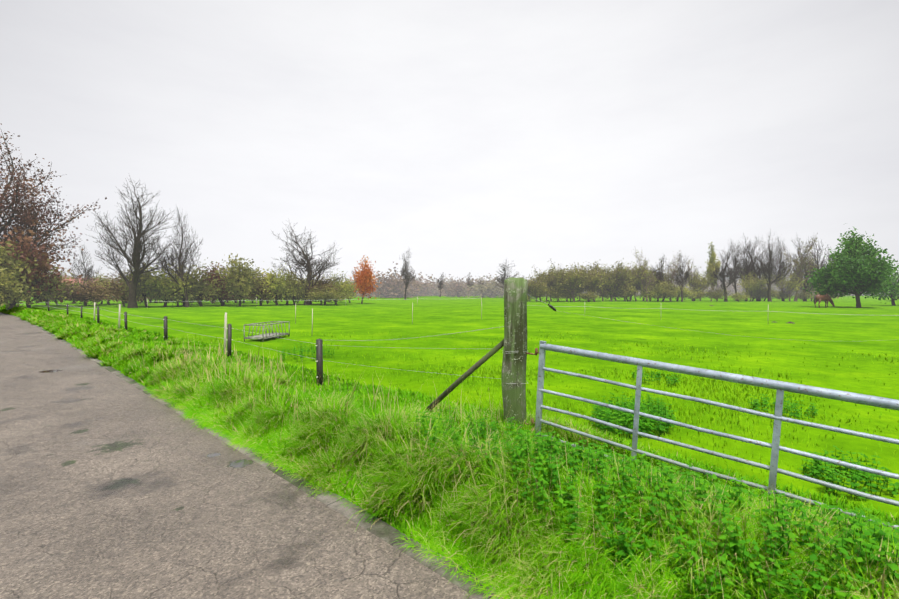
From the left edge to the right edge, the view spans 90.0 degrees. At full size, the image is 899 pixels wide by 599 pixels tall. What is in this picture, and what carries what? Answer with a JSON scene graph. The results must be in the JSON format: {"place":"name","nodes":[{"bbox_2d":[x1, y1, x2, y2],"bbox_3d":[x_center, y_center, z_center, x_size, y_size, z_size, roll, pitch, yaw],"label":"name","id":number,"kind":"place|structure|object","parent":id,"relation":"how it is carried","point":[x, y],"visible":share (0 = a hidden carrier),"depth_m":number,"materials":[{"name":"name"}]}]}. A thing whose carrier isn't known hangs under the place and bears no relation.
{"place":"outdoors","nodes":[
{"label":"outdoors","id":0,"kind":"place"},
{"bbox_2d":[0,313,477,598],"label":"road","id":1,"kind":"structure","parent":0,"point":[112,486],"depth_m":4.30,"materials":[{"name":"grey asphalt"}]},
{"bbox_2d":[0,0,898,284],"label":"sky","id":2,"kind":"structure","parent":0,"point":[473,136],"materials":[{"name":"white"}]},
{"bbox_2d":[4,295,898,589],"bbox_3d":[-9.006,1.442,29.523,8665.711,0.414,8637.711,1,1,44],"label":"ground","id":3,"kind":"structure","parent":0,"point":[842,327],"depth_m":15.70,"materials":[{"name":"green plant"}]},
{"bbox_2d":[0,239,37,305],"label":"bush","id":4,"kind":"object","parent":3,"relation":"on","point":[12,260],"visible":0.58,"depth_m":43.04,"materials":[{"name":"green plant"}]},
{"bbox_2d":[0,261,41,309],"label":"bush","id":5,"kind":"object","parent":3,"relation":"on","point":[5,297],"visible":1,"depth_m":40.41,"materials":[{"name":"green plant"}]},
{"bbox_2d":[0,227,81,309],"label":"bush","id":6,"kind":"object","parent":3,"relation":"on","point":[39,256],"visible":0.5,"depth_m":45.14,"materials":[{"name":"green plant"}]},
{"bbox_2d":[9,247,82,307],"bbox_3d":[-43.173,-2.074,46.366,7.628,6.743,8.642,-1,1,-29],"label":"bush","id":7,"kind":"object","parent":3,"relation":"on","point":[46,297],"visible":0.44,"depth_m":46.19,"materials":[{"name":"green plant"}]},
{"bbox_2d":[30,272,74,305],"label":"tree","id":8,"kind":"object","parent":3,"relation":"on","point":[47,300],"depth_m":60.68,"materials":[{"name":"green plant"}]},
{"bbox_2d":[0,123,106,305],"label":"roadside tree","id":9,"kind":"object","parent":3,"relation":"on","point":[29,218],"visible":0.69,"depth_m":51.09,"materials":[{"name":"brown plant"}]},
{"bbox_2d":[62,277,98,285],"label":"roof","id":10,"kind":"structure","parent":3,"relation":"on","point":[69,279],"depth_m":146.53,"materials":[{"name":"tile"}]},
{"bbox_2d":[50,278,113,305],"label":"tree","id":11,"kind":"object","parent":3,"relation":"on","point":[85,293],"visible":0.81,"depth_m":58.00,"materials":[{"name":"brown plant"}]},
{"bbox_2d":[69,244,100,284],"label":"tree","id":12,"kind":"object","parent":3,"relation":"on","point":[87,273],"visible":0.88,"depth_m":93.58,"materials":[{"name":"grey plant"}]},
{"bbox_2d":[75,282,107,303],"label":"tree","id":13,"kind":"object","parent":3,"relation":"on","point":[95,290],"visible":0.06,"depth_m":61.92,"materials":[{"name":"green plant"}]},
{"bbox_2d":[88,273,112,303],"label":"tree","id":14,"kind":"object","parent":3,"relation":"on","point":[102,278],"visible":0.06,"depth_m":68.07,"materials":[{"name":"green plant"}]},
{"bbox_2d":[92,280,116,304],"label":"tree","id":15,"kind":"object","parent":3,"relation":"on","point":[108,302],"visible":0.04,"depth_m":65.42,"materials":[{"name":"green plant"}]},
{"bbox_2d":[95,267,146,306],"bbox_3d":[-41.385,-1.592,57.370,6.103,5.394,6.914,0,1,-12],"label":"tree","id":16,"kind":"object","parent":3,"relation":"on","point":[116,288],"visible":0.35,"depth_m":56.33,"materials":[{"name":"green plant"}]},
{"bbox_2d":[86,175,182,307],"bbox_3d":[-35.916,-6.676,51.535,8.836,15.690,8.611,0,1,-26],"label":"bare ash","id":17,"kind":"object","parent":3,"relation":"on","point":[135,261],"visible":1,"depth_m":51.23,"materials":[{"name":"grey plant"}]},
{"bbox_2d":[115,263,161,306],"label":"tree","id":18,"kind":"object","parent":3,"relation":"on","point":[139,291],"visible":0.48,"depth_m":54.53,"materials":[{"name":"green plant"}]},
{"bbox_2d":[94,302,226,351],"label":"fence posts","id":19,"kind":"object","parent":3,"relation":"on","point":[225,332],"visible":0.67,"depth_m":12.95,"materials":[{"name":"grey wood"}]},
{"bbox_2d":[126,259,197,306],"bbox_3d":[-35.536,-2.158,55.866,7.628,6.743,8.642,-1,1,-27],"label":"tree","id":20,"kind":"object","parent":3,"relation":"on","point":[166,286],"visible":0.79,"depth_m":54.79,"materials":[{"name":"green plant"}]},
{"bbox_2d":[9,301,322,385],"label":"fence posts","id":21,"kind":"object","parent":3,"relation":"on","point":[319,358],"visible":0.67,"depth_m":12.41,"materials":[{"name":"brown wood"}]},
{"bbox_2d":[19,302,503,378],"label":"fence wires","id":22,"kind":"object","parent":21,"relation":"attached to","point":[460,332],"visible":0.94,"depth_m":8.54,"materials":[{"name":"grey metal"}]},
{"bbox_2d":[156,295,197,305],"bbox_3d":[-35.968,-0.460,59.548,5.676,2.862,5.010,0,1,10],"label":"hedge","id":23,"kind":"object","parent":3,"relation":"on","point":[178,302],"visible":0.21,"depth_m":59.22,"materials":[{"name":"green plant"}]},
{"bbox_2d":[154,208,202,306],"bbox_3d":[-33.043,-5.205,54.740,5.607,12.684,4.197,0,1,-25],"label":"bare poplar","id":24,"kind":"object","parent":3,"relation":"on","point":[180,261],"visible":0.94,"depth_m":54.83,"materials":[{"name":"grey plant"}]},
{"bbox_2d":[171,267,208,305],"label":"tree","id":25,"kind":"object","parent":3,"relation":"on","point":[184,296],"visible":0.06,"depth_m":58.94,"materials":[{"name":"green plant"}]},
{"bbox_2d":[168,257,231,305],"bbox_3d":[-31.777,-2.230,57.577,7.628,6.743,8.642,-1,1,-41],"label":"tree","id":26,"kind":"object","parent":3,"relation":"on","point":[200,292],"visible":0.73,"depth_m":56.72,"materials":[{"name":"green plant"}]},
{"bbox_2d":[196,263,231,305],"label":"tree","id":27,"kind":"object","parent":3,"relation":"on","point":[220,280],"visible":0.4,"depth_m":58.42,"materials":[{"name":"green plant"}]},
{"bbox_2d":[207,293,249,304],"bbox_3d":[-31.658,-0.977,63.491,8.042,3.787,9.112,0,1,11],"label":"hedge","id":28,"kind":"object","parent":3,"relation":"on","point":[230,299],"visible":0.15,"depth_m":62.78,"materials":[{"name":"green plant"}]},
{"bbox_2d":[209,253,264,305],"bbox_3d":[-26.753,-2.403,58.042,6.110,7.165,7.109,0,1,9],"label":"tree","id":29,"kind":"object","parent":3,"relation":"on","point":[240,283],"visible":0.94,"depth_m":56.85,"materials":[{"name":"green plant"}]},
{"bbox_2d":[0,312,513,598],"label":"road edge kerb","id":30,"kind":"structure","parent":3,"relation":"on","point":[383,530],"depth_m":4.22,"materials":[{"name":"concrete"}]},
{"bbox_2d":[242,272,279,305],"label":"tree","id":31,"kind":"object","parent":3,"relation":"on","point":[259,294],"visible":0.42,"depth_m":59.64,"materials":[{"name":"green plant"}]},
{"bbox_2d":[244,321,289,341],"bbox_3d":[-7.053,1.227,17.458,0.790,0.637,1.940,0,1,9],"label":"hay rack","id":32,"kind":"object","parent":3,"relation":"on","point":[263,336],"visible":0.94,"depth_m":17.21,"materials":[{"name":"metal"}]},
{"bbox_2d":[250,263,302,305],"bbox_3d":[-23.407,-2.033,60.613,7.951,6.203,7.018,0,1,19],"label":"tree","id":33,"kind":"object","parent":3,"relation":"on","point":[275,280],"visible":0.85,"depth_m":59.71,"materials":[{"name":"green plant"}]},
{"bbox_2d":[272,270,311,304],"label":"tree","id":34,"kind":"object","parent":3,"relation":"on","point":[294,284],"visible":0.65,"depth_m":61.77,"materials":[{"name":"green plant"}]},
{"bbox_2d":[271,222,345,304],"bbox_3d":[-19.543,-5.388,63.393,11.764,12.677,8.159,0,1,19],"label":"bare oak","id":35,"kind":"object","parent":3,"relation":"on","point":[308,266],"visible":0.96,"depth_m":63.47,"materials":[{"name":"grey plant"}]},
{"bbox_2d":[304,271,346,304],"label":"tree","id":36,"kind":"object","parent":3,"relation":"on","point":[321,284],"visible":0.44,"depth_m":62.94,"materials":[{"name":"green plant"}]},
{"bbox_2d":[299,282,352,304],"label":"tree","id":37,"kind":"object","parent":3,"relation":"on","point":[327,295],"visible":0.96,"depth_m":60.76,"materials":[{"name":"green plant"}]},
{"bbox_2d":[319,271,360,304],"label":"tree","id":38,"kind":"object","parent":3,"relation":"on","point":[336,282],"visible":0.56,"depth_m":65.53,"materials":[{"name":"green plant"}]},
{"bbox_2d":[341,278,356,302],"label":"tree","id":39,"kind":"object","parent":3,"relation":"on","point":[351,291],"visible":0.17,"depth_m":74.37,"materials":[{"name":"green plant"}]},
{"bbox_2d":[350,255,380,303],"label":"orange maple","id":40,"kind":"object","parent":3,"relation":"on","point":[363,277],"visible":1,"depth_m":69.29,"materials":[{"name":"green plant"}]},
{"bbox_2d":[342,262,432,297],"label":"bush","id":41,"kind":"object","parent":3,"relation":"on","point":[391,285],"visible":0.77,"depth_m":131.04,"materials":[{"name":"plant"}]},
{"bbox_2d":[382,283,426,297],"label":"bush","id":42,"kind":"object","parent":3,"relation":"on","point":[406,293],"visible":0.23,"depth_m":138.75,"materials":[{"name":"plant"}]},
{"bbox_2d":[399,249,415,299],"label":"tree","id":43,"kind":"object","parent":3,"relation":"on","point":[404,274],"visible":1,"depth_m":103.66,"materials":[{"name":"grey plant"}]},
{"bbox_2d":[407,280,437,296],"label":"bush","id":44,"kind":"object","parent":3,"relation":"on","point":[420,289],"visible":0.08,"depth_m":174.62,"materials":[{"name":"plant"}]},
{"bbox_2d":[397,272,449,296],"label":"bush","id":45,"kind":"object","parent":3,"relation":"on","point":[428,284],"visible":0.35,"depth_m":181.21,"materials":[{"name":"plant"}]},
{"bbox_2d":[436,273,445,296],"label":"tree","id":46,"kind":"object","parent":3,"relation":"on","point":[440,286],"visible":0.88,"depth_m":159.77,"materials":[{"name":"grey plant"}]},
{"bbox_2d":[428,276,462,295],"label":"tree","id":47,"kind":"object","parent":3,"relation":"on","point":[445,285],"visible":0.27,"depth_m":196.75,"materials":[{"name":"plant"}]},
{"bbox_2d":[0,305,898,598],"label":"verge grass","id":48,"kind":"structure","parent":3,"relation":"on","point":[440,545],"depth_m":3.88,"materials":[{"name":"green plant"}]},
{"bbox_2d":[435,278,475,296],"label":"bush","id":49,"kind":"object","parent":3,"relation":"on","point":[458,290],"visible":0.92,"depth_m":148.96,"materials":[{"name":"plant"}]},
{"bbox_2d":[147,297,768,328],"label":"field stakes","id":50,"kind":"object","parent":3,"relation":"on","point":[412,311],"visible":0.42,"depth_m":26.81,"materials":[{"name":"beige wood"}]},
{"bbox_2d":[241,298,898,315],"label":"electric tape","id":51,"kind":"object","parent":50,"relation":"on","point":[587,306],"visible":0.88,"depth_m":33.93,"materials":[{"name":"grey plastic"}]},
{"bbox_2d":[424,339,503,410],"bbox_3d":[0.141,1.175,6.403,1.798,1.442,0.108,1,1,44],"label":"diagonal brace post","id":52,"kind":"object","parent":3,"relation":"on","point":[472,369],"visible":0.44,"depth_m":6.26,"materials":[{"name":"wood"}]},
{"bbox_2d":[447,274,505,297],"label":"hedge","id":53,"kind":"object","parent":3,"relation":"on","point":[491,287],"visible":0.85,"depth_m":139.20,"materials":[{"name":"plant"}]},
{"bbox_2d":[493,260,518,288],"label":"bare tree","id":54,"kind":"object","parent":3,"relation":"on","point":[502,279],"visible":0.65,"depth_m":124.03,"materials":[{"name":"grey plant"}]},
{"bbox_2d":[501,277,527,427],"bbox_3d":[0.828,0.906,5.711,0.272,2.382,0.309,0,1,24],"label":"gate post","id":55,"kind":"object","parent":3,"relation":"on","point":[515,335],"visible":0.71,"depth_m":5.59,"materials":[{"name":"grey wood"}]},
{"bbox_2d":[528,294,878,340],"bbox_3d":[5.774,0.313,7.585,0.040,0.968,10.414,3,3,69],"label":"wire fence","id":56,"kind":"object","parent":55,"relation":"attached to","point":[668,327],"visible":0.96,"depth_m":6.57,"materials":[{"name":"grey metal"}]},
{"bbox_2d":[535,341,898,529],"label":"field gate","id":57,"kind":"structure","parent":55,"relation":"attached to","point":[780,387],"depth_m":4.08,"materials":[{"name":"metal"}]},
{"bbox_2d":[517,274,539,301],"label":"tree","id":58,"kind":"object","parent":3,"relation":"on","point":[530,285],"visible":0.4,"depth_m":84.29,"materials":[{"name":"green plant"}]},
{"bbox_2d":[520,273,552,301],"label":"tree","id":59,"kind":"object","parent":3,"relation":"on","point":[541,282],"visible":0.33,"depth_m":84.31,"materials":[{"name":"green plant"}]},
{"bbox_2d":[530,282,549,301],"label":"bush","id":60,"kind":"object","parent":3,"relation":"on","point":[540,292],"visible":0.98,"depth_m":83.71,"materials":[{"name":"green plant"}]},
{"bbox_2d":[528,266,560,300],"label":"tree","id":61,"kind":"object","parent":3,"relation":"on","point":[550,283],"visible":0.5,"depth_m":88.80,"materials":[{"name":"green plant"}]},
{"bbox_2d":[545,284,570,301],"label":"bush","id":62,"kind":"object","parent":3,"relation":"on","point":[555,293],"visible":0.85,"depth_m":84.17,"materials":[{"name":"green plant"}]},
{"bbox_2d":[542,259,590,301],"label":"tree","id":63,"kind":"object","parent":3,"relation":"on","point":[566,280],"visible":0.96,"depth_m":83.13,"materials":[{"name":"green plant"}]},
{"bbox_2d":[560,288,581,301],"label":"bush","id":64,"kind":"object","parent":3,"relation":"on","point":[569,296],"visible":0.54,"depth_m":84.99,"materials":[{"name":"green plant"}]},
{"bbox_2d":[277,343,898,598],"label":"weeds","id":65,"kind":"object","parent":3,"relation":"on","point":[657,409],"visible":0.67,"depth_m":3.20,"materials":[{"name":"green plant"}]},
{"bbox_2d":[569,263,607,301],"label":"tree","id":66,"kind":"object","parent":3,"relation":"on","point":[592,278],"visible":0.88,"depth_m":83.89,"materials":[{"name":"green plant"}]},
{"bbox_2d":[575,290,601,301],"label":"bush","id":67,"kind":"object","parent":3,"relation":"on","point":[589,297],"visible":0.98,"depth_m":82.10,"materials":[{"name":"green plant"}]},
{"bbox_2d":[574,261,607,300],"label":"tree","id":68,"kind":"object","parent":3,"relation":"on","point":[596,268],"visible":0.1,"depth_m":89.86,"materials":[{"name":"green plant"}]},
{"bbox_2d":[585,270,613,300],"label":"tree","id":69,"kind":"object","parent":3,"relation":"on","point":[603,290],"visible":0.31,"depth_m":86.99,"materials":[{"name":"green plant"}]},
{"bbox_2d":[596,286,625,299],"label":"bush","id":70,"kind":"object","parent":3,"relation":"on","point":[608,293],"visible":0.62,"depth_m":87.43,"materials":[{"name":"green plant"}]},
{"bbox_2d":[598,268,625,300],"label":"tree","id":71,"kind":"object","parent":3,"relation":"on","point":[614,284],"visible":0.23,"depth_m":86.37,"materials":[{"name":"green plant"}]},
{"bbox_2d":[598,258,632,300],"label":"tree","id":72,"kind":"object","parent":3,"relation":"on","point":[621,273],"visible":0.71,"depth_m":85.72,"materials":[{"name":"green plant"}]},
{"bbox_2d":[613,283,637,300],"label":"bush","id":73,"kind":"object","parent":3,"relation":"on","point":[626,290],"visible":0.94,"depth_m":85.75,"materials":[{"name":"green plant"}]},
{"bbox_2d":[621,266,643,300],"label":"tree","id":74,"kind":"object","parent":3,"relation":"on","point":[633,280],"visible":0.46,"depth_m":88.21,"materials":[{"name":"green plant"}]},
{"bbox_2d":[628,265,652,300],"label":"tree","id":75,"kind":"object","parent":3,"relation":"on","point":[636,276],"visible":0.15,"depth_m":88.39,"materials":[{"name":"green plant"}]},
{"bbox_2d":[620,262,666,300],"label":"tree","id":76,"kind":"object","parent":3,"relation":"on","point":[631,269],"visible":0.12,"depth_m":90.85,"materials":[{"name":"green plant"}]},
{"bbox_2d":[634,251,658,301],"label":"tree","id":77,"kind":"object","parent":3,"relation":"on","point":[642,273],"visible":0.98,"depth_m":84.61,"materials":[{"name":"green plant"}]},
{"bbox_2d":[632,282,666,300],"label":"bush","id":78,"kind":"object","parent":3,"relation":"on","point":[650,295],"visible":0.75,"depth_m":85.61,"materials":[{"name":"green plant"}]},
{"bbox_2d":[651,255,669,300],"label":"tree","id":79,"kind":"object","parent":3,"relation":"on","point":[659,274],"visible":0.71,"depth_m":87.70,"materials":[{"name":"grey plant"}]},
{"bbox_2d":[649,280,683,301],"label":"tree","id":80,"kind":"object","parent":3,"relation":"on","point":[671,290],"visible":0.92,"depth_m":84.00,"materials":[{"name":"green plant"}]},
{"bbox_2d":[660,250,683,300],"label":"tree","id":81,"kind":"object","parent":3,"relation":"on","point":[672,277],"visible":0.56,"depth_m":87.89,"materials":[{"name":"grey plant"}]},
{"bbox_2d":[672,250,690,301],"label":"tree","id":82,"kind":"object","parent":3,"relation":"on","point":[680,278],"visible":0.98,"depth_m":84.87,"materials":[{"name":"grey plant"}]},
{"bbox_2d":[667,282,703,300],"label":"bush","id":83,"kind":"object","parent":3,"relation":"on","point":[686,292],"visible":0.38,"depth_m":87.21,"materials":[{"name":"green plant"}]},
{"bbox_2d":[684,256,699,300],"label":"tree","id":84,"kind":"object","parent":3,"relation":"on","point":[693,273],"visible":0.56,"depth_m":89.76,"materials":[{"name":"grey plant"}]},
{"bbox_2d":[687,288,707,300],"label":"bush","id":85,"kind":"object","parent":3,"relation":"on","point":[699,295],"visible":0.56,"depth_m":88.80,"materials":[{"name":"green plant"}]},
{"bbox_2d":[687,266,715,300],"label":"tree","id":86,"kind":"object","parent":3,"relation":"on","point":[702,283],"visible":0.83,"depth_m":89.20,"materials":[{"name":"green plant"}]},
{"bbox_2d":[705,242,720,300],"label":"tree","id":87,"kind":"object","parent":3,"relation":"on","point":[711,259],"visible":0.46,"depth_m":90.49,"materials":[{"name":"green plant"}]},
{"bbox_2d":[700,285,731,300],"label":"bush","id":88,"kind":"object","parent":3,"relation":"on","point":[717,294],"visible":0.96,"depth_m":85.34,"materials":[{"name":"green plant"}]},
{"bbox_2d":[706,279,745,295],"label":"tree","id":89,"kind":"object","parent":3,"relation":"on","point":[730,287],"visible":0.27,"depth_m":192.00,"materials":[{"name":"grey plant"}]},
{"bbox_2d":[706,241,746,301],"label":"tree","id":90,"kind":"object","parent":3,"relation":"on","point":[720,277],"visible":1,"depth_m":84.16,"materials":[{"name":"grey plant"}]},
{"bbox_2d":[724,241,741,300],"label":"tree","id":91,"kind":"object","parent":3,"relation":"on","point":[734,261],"visible":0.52,"depth_m":90.16,"materials":[{"name":"grey plant"}]},
{"bbox_2d":[728,291,750,301],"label":"bush","id":92,"kind":"object","parent":3,"relation":"on","point":[737,296],"visible":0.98,"depth_m":83.35,"materials":[{"name":"green plant"}]},
{"bbox_2d":[737,237,762,300],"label":"tree","id":93,"kind":"object","parent":3,"relation":"on","point":[746,264],"visible":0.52,"depth_m":88.76,"materials":[{"name":"grey plant"}]},
{"bbox_2d":[739,288,766,300],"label":"bush","id":94,"kind":"object","parent":3,"relation":"on","point":[760,294],"visible":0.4,"depth_m":87.22,"materials":[{"name":"plant"}]},
{"bbox_2d":[736,269,771,300],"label":"tree","id":95,"kind":"object","parent":3,"relation":"on","point":[758,284],"visible":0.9,"depth_m":85.64,"materials":[{"name":"green plant"}]},
{"bbox_2d":[732,233,780,300],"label":"tree","id":96,"kind":"object","parent":3,"relation":"on","point":[743,255],"visible":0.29,"depth_m":88.81,"materials":[{"name":"grey plant"}]},
{"bbox_2d":[760,286,780,300],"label":"bush","id":97,"kind":"object","parent":3,"relation":"on","point":[773,293],"visible":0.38,"depth_m":86.65,"materials":[{"name":"green plant"}]},
{"bbox_2d":[751,233,794,301],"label":"tree","id":98,"kind":"object","parent":3,"relation":"on","point":[770,263],"visible":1,"depth_m":84.24,"materials":[{"name":"grey plant"}]},
{"bbox_2d":[770,236,793,300],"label":"tree","id":99,"kind":"object","parent":3,"relation":"on","point":[781,262],"visible":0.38,"depth_m":89.44,"materials":[{"name":"grey plant"}]},
{"bbox_2d":[771,289,794,300],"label":"bush","id":100,"kind":"object","parent":3,"relation":"on","point":[784,294],"visible":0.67,"depth_m":88.50,"materials":[{"name":"plant"}]},
{"bbox_2d":[772,265,807,300],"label":"tree","id":101,"kind":"object","parent":3,"relation":"on","point":[793,285],"visible":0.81,"depth_m":86.88,"materials":[{"name":"green plant"}]},
{"bbox_2d":[782,233,819,300],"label":"tree","id":102,"kind":"object","parent":3,"relation":"on","point":[802,261],"visible":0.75,"depth_m":85.82,"materials":[{"name":"grey plant"}]},
{"bbox_2d":[792,289,813,300],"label":"bush","id":103,"kind":"object","parent":3,"relation":"on","point":[801,295],"visible":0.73,"depth_m":87.66,"materials":[{"name":"plant"}]},
{"bbox_2d":[787,238,827,300],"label":"tree","id":104,"kind":"object","parent":3,"relation":"on","point":[803,256],"visible":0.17,"depth_m":87.83,"materials":[{"name":"grey plant"}]},
{"bbox_2d":[807,238,827,293],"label":"tree","id":105,"kind":"object","parent":3,"relation":"on","point":[818,257],"visible":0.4,"depth_m":86.85,"materials":[{"name":"grey plant"}]},
{"bbox_2d":[813,294,834,307],"bbox_3d":[45.029,0.156,54.005,2.919,1.637,0.660,0,1,-8],"label":"horse","id":106,"kind":"object","parent":3,"relation":"on","point":[820,298],"visible":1,"depth_m":53.79},
{"bbox_2d":[802,223,898,307],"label":"green tree","id":107,"kind":"object","parent":3,"relation":"on","point":[857,268],"visible":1,"depth_m":52.18,"materials":[{"name":"green plant"}]},
{"bbox_2d":[862,263,898,305],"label":"tree","id":108,"kind":"object","parent":3,"relation":"on","point":[892,293],"visible":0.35,"depth_m":61.27,"materials":[{"name":"green plant"}]},
{"bbox_2d":[525,348,538,425],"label":"gate hinges","id":109,"kind":"object","parent":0,"point":[536,353],"visible":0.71,"depth_m":5.53,"materials":[{"name":"metal"}]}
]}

